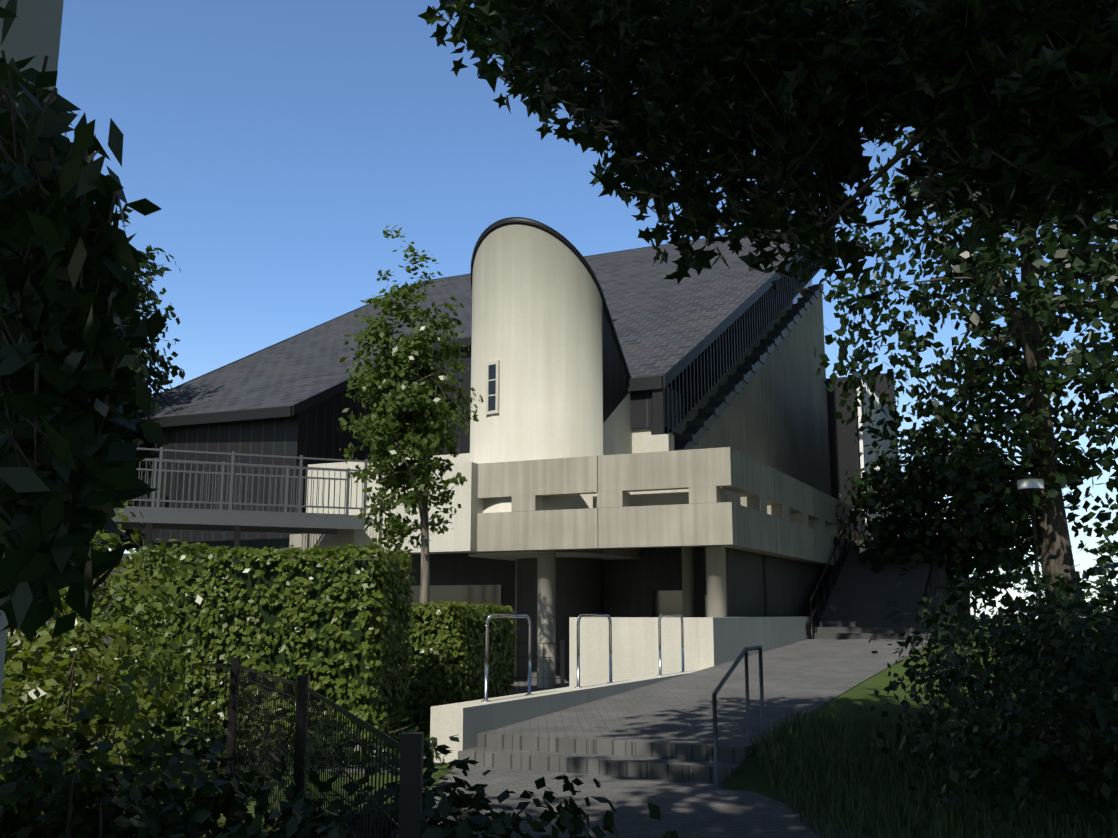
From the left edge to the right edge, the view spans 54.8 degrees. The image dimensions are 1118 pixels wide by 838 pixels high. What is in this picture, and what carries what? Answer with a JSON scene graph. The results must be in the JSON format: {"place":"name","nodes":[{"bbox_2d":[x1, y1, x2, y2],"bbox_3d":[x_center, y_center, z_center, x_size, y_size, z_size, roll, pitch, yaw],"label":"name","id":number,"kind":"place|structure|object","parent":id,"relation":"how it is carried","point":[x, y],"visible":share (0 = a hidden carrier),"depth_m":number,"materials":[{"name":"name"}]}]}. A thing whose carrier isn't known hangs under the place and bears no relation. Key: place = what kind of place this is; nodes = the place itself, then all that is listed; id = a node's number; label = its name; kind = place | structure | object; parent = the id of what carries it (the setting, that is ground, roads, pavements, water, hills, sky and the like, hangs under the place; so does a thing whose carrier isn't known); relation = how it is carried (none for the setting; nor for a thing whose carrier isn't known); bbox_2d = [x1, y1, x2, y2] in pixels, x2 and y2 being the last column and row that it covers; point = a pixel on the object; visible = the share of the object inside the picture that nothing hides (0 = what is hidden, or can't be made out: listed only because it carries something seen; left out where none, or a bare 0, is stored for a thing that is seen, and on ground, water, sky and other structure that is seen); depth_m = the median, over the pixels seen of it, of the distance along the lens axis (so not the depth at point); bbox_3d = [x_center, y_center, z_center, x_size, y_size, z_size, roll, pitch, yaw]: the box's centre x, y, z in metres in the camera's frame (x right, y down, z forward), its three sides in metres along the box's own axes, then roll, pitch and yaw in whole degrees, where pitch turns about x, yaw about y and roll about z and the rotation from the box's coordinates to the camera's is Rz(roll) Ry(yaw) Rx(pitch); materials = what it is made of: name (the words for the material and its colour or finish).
{"place":"outdoors","nodes":[
{"label":"outdoors","id":0,"kind":"place"},
{"bbox_2d":[7,596,64,660],"bbox_3d":[-17.312,7.190,40.178,6.400,3.800,8.000,-5,-11,25],"label":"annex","id":1,"kind":"object","parent":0,"point":[18,643],"depth_m":35.99,"materials":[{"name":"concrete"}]},
{"bbox_2d":[0,0,80,252],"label":"tree","id":2,"kind":"object","parent":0,"point":[60,105],"depth_m":4.85,"materials":[{"name":"green plant"}]},
{"bbox_2d":[0,50,179,643],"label":"tree","id":3,"kind":"object","parent":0,"point":[102,248],"depth_m":3.97,"materials":[{"name":"green plant"}]},
{"bbox_2d":[93,208,184,547],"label":"tree leaves","id":4,"kind":"object","parent":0,"point":[160,381],"depth_m":45.03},
{"bbox_2d":[109,541,416,763],"bbox_3d":[-3.477,2.753,12.827,3.463,2.532,1.434,-2,-10,11],"label":"hedge","id":5,"kind":"object","parent":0,"point":[401,558],"depth_m":12.32,"materials":[{"name":"green plant"}]},
{"bbox_2d":[5,670,568,773],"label":"yard pavers","id":6,"kind":"object","parent":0,"point":[522,686],"depth_m":23.22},
{"bbox_2d":[39,247,164,650],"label":"tree leaves","id":7,"kind":"object","parent":6,"relation":"on","point":[144,368],"depth_m":36.30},
{"bbox_2d":[46,447,367,626],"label":"steel walkway","id":8,"kind":"structure","parent":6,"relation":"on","point":[237,522],"depth_m":24.30,"materials":[{"name":"grey metal"}]},
{"bbox_2d":[337,225,483,603],"bbox_3d":[-2.730,0.742,19.630,2.679,8.787,2.699,0,-10,-2],"label":"columnar tree","id":9,"kind":"object","parent":6,"relation":"on","point":[398,404],"depth_m":19.38,"materials":[{"name":"green plant"}]},
{"bbox_2d":[512,640,564,693],"bbox_3d":[-2.622,4.075,16.914,5.981,1.250,0.081,-5,-11,25],"label":"yard fence","id":10,"kind":"object","parent":6,"relation":"on","point":[562,672],"visible":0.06,"depth_m":15.76,"materials":[{"name":"grey metal"}]},
{"bbox_2d":[390,547,726,687],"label":"terrace columns","id":11,"kind":"structure","parent":6,"relation":"on","point":[715,587],"depth_m":24.23,"materials":[{"name":"concrete"}]},
{"bbox_2d":[289,534,300,547],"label":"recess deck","id":12,"kind":"structure","parent":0,"point":[295,539],"depth_m":32.55,"materials":[{"name":"concrete"}]},
{"bbox_2d":[191,710,447,775],"bbox_3d":[-2.612,3.660,11.821,2.959,0.874,2.005,0,-10,-2],"label":"shrub","id":13,"kind":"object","parent":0,"point":[218,734],"depth_m":11.55,"materials":[{"name":"green plant"}]},
{"bbox_2d":[79,546,832,681],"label":"ground floor wall","id":14,"kind":"structure","parent":0,"point":[759,585],"depth_m":27.03,"materials":[{"name":"grey concrete"}]},
{"bbox_2d":[354,462,482,554],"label":"white terrace block","id":15,"kind":"structure","parent":14,"relation":"on","point":[460,536],"depth_m":24.78,"materials":[{"name":"concrete"}]},
{"bbox_2d":[409,585,682,616],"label":"ground floor doors","id":16,"kind":"structure","parent":14,"relation":"in","point":[667,602],"depth_m":29.05,"materials":[{"name":"grey glass"}]},
{"bbox_2d":[301,447,865,567],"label":"terrace","id":17,"kind":"structure","parent":14,"relation":"on","point":[754,522],"depth_m":23.80,"materials":[{"name":"concrete"}]},
{"bbox_2d":[306,453,469,514],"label":"church wall","id":18,"kind":"structure","parent":17,"relation":"on","point":[462,458],"depth_m":32.97,"materials":[{"name":"concrete"}]},
{"bbox_2d":[468,224,639,560],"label":"tower","id":19,"kind":"structure","parent":17,"relation":"on","point":[537,321],"depth_m":25.36,"materials":[{"name":"concrete"}]},
{"bbox_2d":[485,360,499,414],"bbox_3d":[-1.536,-0.730,25.323,0.400,1.260,0.120,-8,-13,38],"label":"tower window frame","id":20,"kind":"object","parent":19,"relation":"in","point":[497,394],"visible":0.71,"depth_m":25.26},
{"bbox_2d":[489,364,495,410],"bbox_3d":[-1.536,-0.730,25.323,0.240,1.100,0.070,-8,-13,38],"label":"tower window glass","id":21,"kind":"object","parent":20,"relation":"in","point":[492,384],"visible":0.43,"depth_m":25.30,"materials":[{"name":"blue glass"}]},
{"bbox_2d":[471,217,630,378],"bbox_3d":[-0.120,-1.894,27.637,3.480,5.082,5.190,-5,-11,25],"label":"tower cap","id":22,"kind":"object","parent":19,"relation":"attached to","point":[487,231],"visible":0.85,"depth_m":25.89,"materials":[{"name":"black metal"}]},
{"bbox_2d":[602,300,629,422],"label":"tower side wall","id":23,"kind":"structure","parent":19,"relation":"attached to","point":[615,384],"depth_m":26.50,"materials":[{"name":"grey concrete"}]},
{"bbox_2d":[632,428,673,452],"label":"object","id":24,"kind":"structure","parent":19,"relation":"attached to","point":[644,440],"depth_m":26.81,"materials":[{"name":"beige concrete"}]},
{"bbox_2d":[630,387,681,434],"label":"wall","id":25,"kind":"structure","parent":24,"relation":"on","point":[640,409],"depth_m":27.41,"materials":[{"name":"black wood"}]},
{"bbox_2d":[593,487,723,507],"bbox_3d":[2.185,1.645,24.127,3.050,0.800,0.150,-5,-11,25],"label":"terrace upstand","id":26,"kind":"object","parent":17,"relation":"on","point":[659,497],"visible":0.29,"depth_m":24.01,"materials":[{"name":"concrete"}]},
{"bbox_2d":[597,456,844,560],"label":"terrace joints","id":27,"kind":"object","parent":17,"relation":"on","point":[597,491],"visible":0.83,"depth_m":23.68,"materials":[{"name":"concrete"}]},
{"bbox_2d":[127,229,798,419],"bbox_3d":[-2.577,-4.345,44.282,23.200,0.220,28.058,-5,16,25],"label":"roof slate","id":28,"kind":"object","parent":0,"point":[662,326],"visible":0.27,"depth_m":39.73,"materials":[{"name":"grey stone"}]},
{"bbox_2d":[128,235,802,429],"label":"roof fascia","id":29,"kind":"structure","parent":28,"relation":"attached to","point":[673,372],"depth_m":33.83,"materials":[{"name":"black metal"}]},
{"bbox_2d":[98,346,470,551],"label":"dark facade wall","id":30,"kind":"structure","parent":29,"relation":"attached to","point":[313,432],"depth_m":34.67,"materials":[{"name":"black wood"}]},
{"bbox_2d":[652,237,833,434],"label":"roof fins","id":31,"kind":"object","parent":29,"relation":"attached to","point":[692,383],"visible":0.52,"depth_m":32.28,"materials":[{"name":"black metal"}]},
{"bbox_2d":[682,280,811,431],"bbox_3d":[7.117,-3.785,40.239,0.050,14.872,23.300,-5,-11,25],"label":"clerestory glass","id":32,"kind":"object","parent":29,"relation":"attached to","point":[703,403],"depth_m":37.69,"materials":[{"name":"black glass"}]},
{"bbox_2d":[9,618,1117,837],"bbox_3d":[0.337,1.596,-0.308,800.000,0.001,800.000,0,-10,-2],"label":"ground grass","id":33,"kind":"structure","parent":0,"point":[252,803],"depth_m":9.92,"materials":[{"name":"green plant"}]},
{"bbox_2d":[1,623,45,765],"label":"shrub stems","id":34,"kind":"object","parent":33,"relation":"on","point":[25,664],"visible":0.08,"depth_m":9.93,"materials":[{"name":"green plant"}]},
{"bbox_2d":[0,0,63,706],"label":"neighbour wall","id":35,"kind":"structure","parent":33,"relation":"on","point":[35,29],"depth_m":6.62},
{"bbox_2d":[28,644,79,826],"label":"shrub stems","id":36,"kind":"object","parent":33,"relation":"on","point":[69,696],"visible":0.23,"depth_m":6.97,"materials":[{"name":"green plant"}]},
{"bbox_2d":[17,749,150,837],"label":"ivy stems","id":37,"kind":"object","parent":33,"relation":"on","point":[68,826],"visible":0.58,"depth_m":5.90,"materials":[{"name":"brown plant"}]},
{"bbox_2d":[0,622,197,837],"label":"shrub leaves","id":38,"kind":"object","parent":33,"relation":"on","point":[18,711],"visible":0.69,"depth_m":6.97,"materials":[{"name":"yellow plant"}]},
{"bbox_2d":[1,441,199,754],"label":"bush","id":39,"kind":"object","parent":33,"relation":"on","point":[115,539],"visible":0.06,"depth_m":9.70,"materials":[{"name":"green plant"}]},
{"bbox_2d":[73,550,148,767],"bbox_3d":[-3.877,2.209,9.132,0.442,2.171,0.720,8,-13,-38],"label":"shrub","id":40,"kind":"object","parent":33,"relation":"on","point":[100,679],"visible":0.1,"depth_m":9.15,"materials":[{"name":"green plant"}]},
{"bbox_2d":[3,500,223,805],"bbox_3d":[-3.921,2.133,9.131,2.013,3.297,1.922,0,-10,-2],"label":"shrub","id":41,"kind":"object","parent":33,"relation":"on","point":[132,608],"visible":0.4,"depth_m":9.01,"materials":[{"name":"green plant"}]},
{"bbox_2d":[0,707,334,837],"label":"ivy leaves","id":42,"kind":"object","parent":33,"relation":"on","point":[138,813],"visible":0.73,"depth_m":6.21,"materials":[{"name":"green plant"}]},
{"bbox_2d":[47,657,423,837],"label":"fence","id":43,"kind":"object","parent":33,"relation":"on","point":[409,746],"visible":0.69,"depth_m":6.81,"materials":[{"name":"black metal"}]},
{"bbox_2d":[145,734,695,837],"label":"shrub","id":44,"kind":"object","parent":33,"relation":"on","point":[569,818],"depth_m":5.88,"materials":[{"name":"green plant"}]},
{"bbox_2d":[396,600,520,741],"bbox_3d":[-1.443,3.502,15.048,1.215,1.912,2.241,-3,-11,19],"label":"hedge","id":45,"kind":"object","parent":33,"relation":"on","point":[439,612],"depth_m":14.24,"materials":[{"name":"green plant"}]},
{"bbox_2d":[430,617,809,762],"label":"ramp walls","id":46,"kind":"structure","parent":33,"relation":"on","point":[711,641],"depth_m":20.77,"materials":[{"name":"beige concrete"}]},
{"bbox_2d":[481,614,685,701],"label":"hoop barriers","id":47,"kind":"object","parent":46,"relation":"on","point":[526,616],"visible":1,"depth_m":15.29,"materials":[{"name":"silver metal"}]},
{"bbox_2d":[396,766,869,837],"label":"path pavers","id":48,"kind":"object","parent":33,"relation":"on","point":[688,809],"visible":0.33,"depth_m":9.28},
{"bbox_2d":[458,639,927,782],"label":"ramp pavers","id":49,"kind":"object","parent":33,"relation":"on","point":[669,722],"visible":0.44,"depth_m":13.17,"materials":[{"name":"grey concrete"}]},
{"bbox_2d":[712,646,764,784],"bbox_3d":[1.906,3.058,11.351,0.044,1.272,1.844,-5,-11,25],"label":"step handrail","id":50,"kind":"object","parent":49,"relation":"on","point":[744,652],"visible":0.96,"depth_m":11.57,"materials":[{"name":"metal"}]},
{"bbox_2d":[813,538,957,642],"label":"stairs","id":51,"kind":"structure","parent":33,"relation":"on","point":[861,595],"depth_m":29.41,"materials":[{"name":"concrete"}]},
{"bbox_2d":[807,506,947,639],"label":"stair rails","id":52,"kind":"object","parent":51,"relation":"on","point":[815,615],"visible":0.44,"depth_m":29.78,"materials":[{"name":"black metal"}]},
{"bbox_2d":[722,641,1117,837],"bbox_3d":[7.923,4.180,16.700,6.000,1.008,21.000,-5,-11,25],"label":"bank grass","id":53,"kind":"structure","parent":33,"relation":"on","point":[750,774],"depth_m":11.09,"materials":[{"name":"green plant"}]},
{"bbox_2d":[833,413,1085,644],"bbox_3d":[11.738,3.454,32.306,7.474,7.000,7.326,0,-10,-2],"label":"tree","id":54,"kind":"object","parent":53,"relation":"on","point":[984,549],"depth_m":31.20,"materials":[{"name":"green plant"}]},
{"bbox_2d":[867,535,1117,835],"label":"bush","id":55,"kind":"object","parent":53,"relation":"on","point":[1078,674],"depth_m":9.08,"materials":[{"name":"green plant"}]},
{"bbox_2d":[1017,477,1043,597],"bbox_3d":[11.551,3.279,26.110,0.618,3.690,0.618,0,-10,-2],"label":"lamp post","id":56,"kind":"object","parent":53,"relation":"on","point":[1030,491],"visible":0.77,"depth_m":26.18,"materials":[{"name":"grey metal"}]},
{"bbox_2d":[1017,479,1043,489],"bbox_3d":[11.551,1.611,26.412,0.600,0.220,0.600,0,-10,-2],"label":"lamp head","id":57,"kind":"object","parent":56,"relation":"attached to","point":[1029,483],"visible":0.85,"depth_m":26.17},
{"bbox_2d":[901,531,1117,736],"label":"bush","id":58,"kind":"object","parent":33,"relation":"on","point":[1073,614],"visible":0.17,"depth_m":14.51,"materials":[{"name":"green plant"}]},
{"bbox_2d":[56,0,1117,617],"label":"sky","id":59,"kind":"structure","parent":0,"point":[277,143],"materials":[{"name":"blue"}]},
{"bbox_2d":[650,389,652,434],"bbox_3d":[7.607,-4.395,39.386,0.060,14.036,24.800,-5,-11,25],"label":"downpipe","id":60,"kind":"object","parent":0,"point":[651,415],"visible":0.07,"depth_m":27.19,"materials":[{"name":"grey metal"}]},
{"bbox_2d":[609,2,898,153],"bbox_3d":[2.145,-8.458,9.662,14.258,7.555,36.769,-3,-11,16],"label":"canopy","id":61,"kind":"object","parent":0,"point":[795,102],"depth_m":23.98,"materials":[{"name":"green plant"}]},
{"bbox_2d":[693,293,830,512],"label":"wall","id":62,"kind":"structure","parent":0,"point":[774,414],"depth_m":41.13,"materials":[{"name":"concrete"}]},
{"bbox_2d":[674,283,823,450],"bbox_3d":[7.307,-2.383,38.660,0.540,11.153,21.300,-5,-11,25],"label":"triangle wall cap","id":63,"kind":"object","parent":62,"relation":"on","point":[702,422],"visible":0.92,"depth_m":35.19,"materials":[{"name":"grey concrete"}]},
{"bbox_2d":[826,369,900,516],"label":"dark wall","id":64,"kind":"structure","parent":62,"relation":"attached to","point":[844,449],"depth_m":47.36,"materials":[{"name":"concrete"}]},
{"bbox_2d":[857,379,883,539],"bbox_3d":[11.505,1.655,39.635,0.120,5.700,4.300,-5,-11,25],"label":"window","id":65,"kind":"structure","parent":64,"relation":"attached to","point":[865,438],"depth_m":38.88,"materials":[{"name":"glass"}]},
{"bbox_2d":[418,0,1117,301],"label":"plane tree","id":66,"kind":"object","parent":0,"point":[1036,146],"depth_m":6.73,"materials":[{"name":"green plant"}]},
{"bbox_2d":[814,130,1117,629],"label":"tree","id":67,"kind":"object","parent":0,"point":[1066,266],"depth_m":30.10,"materials":[{"name":"green plant"}]}
]}

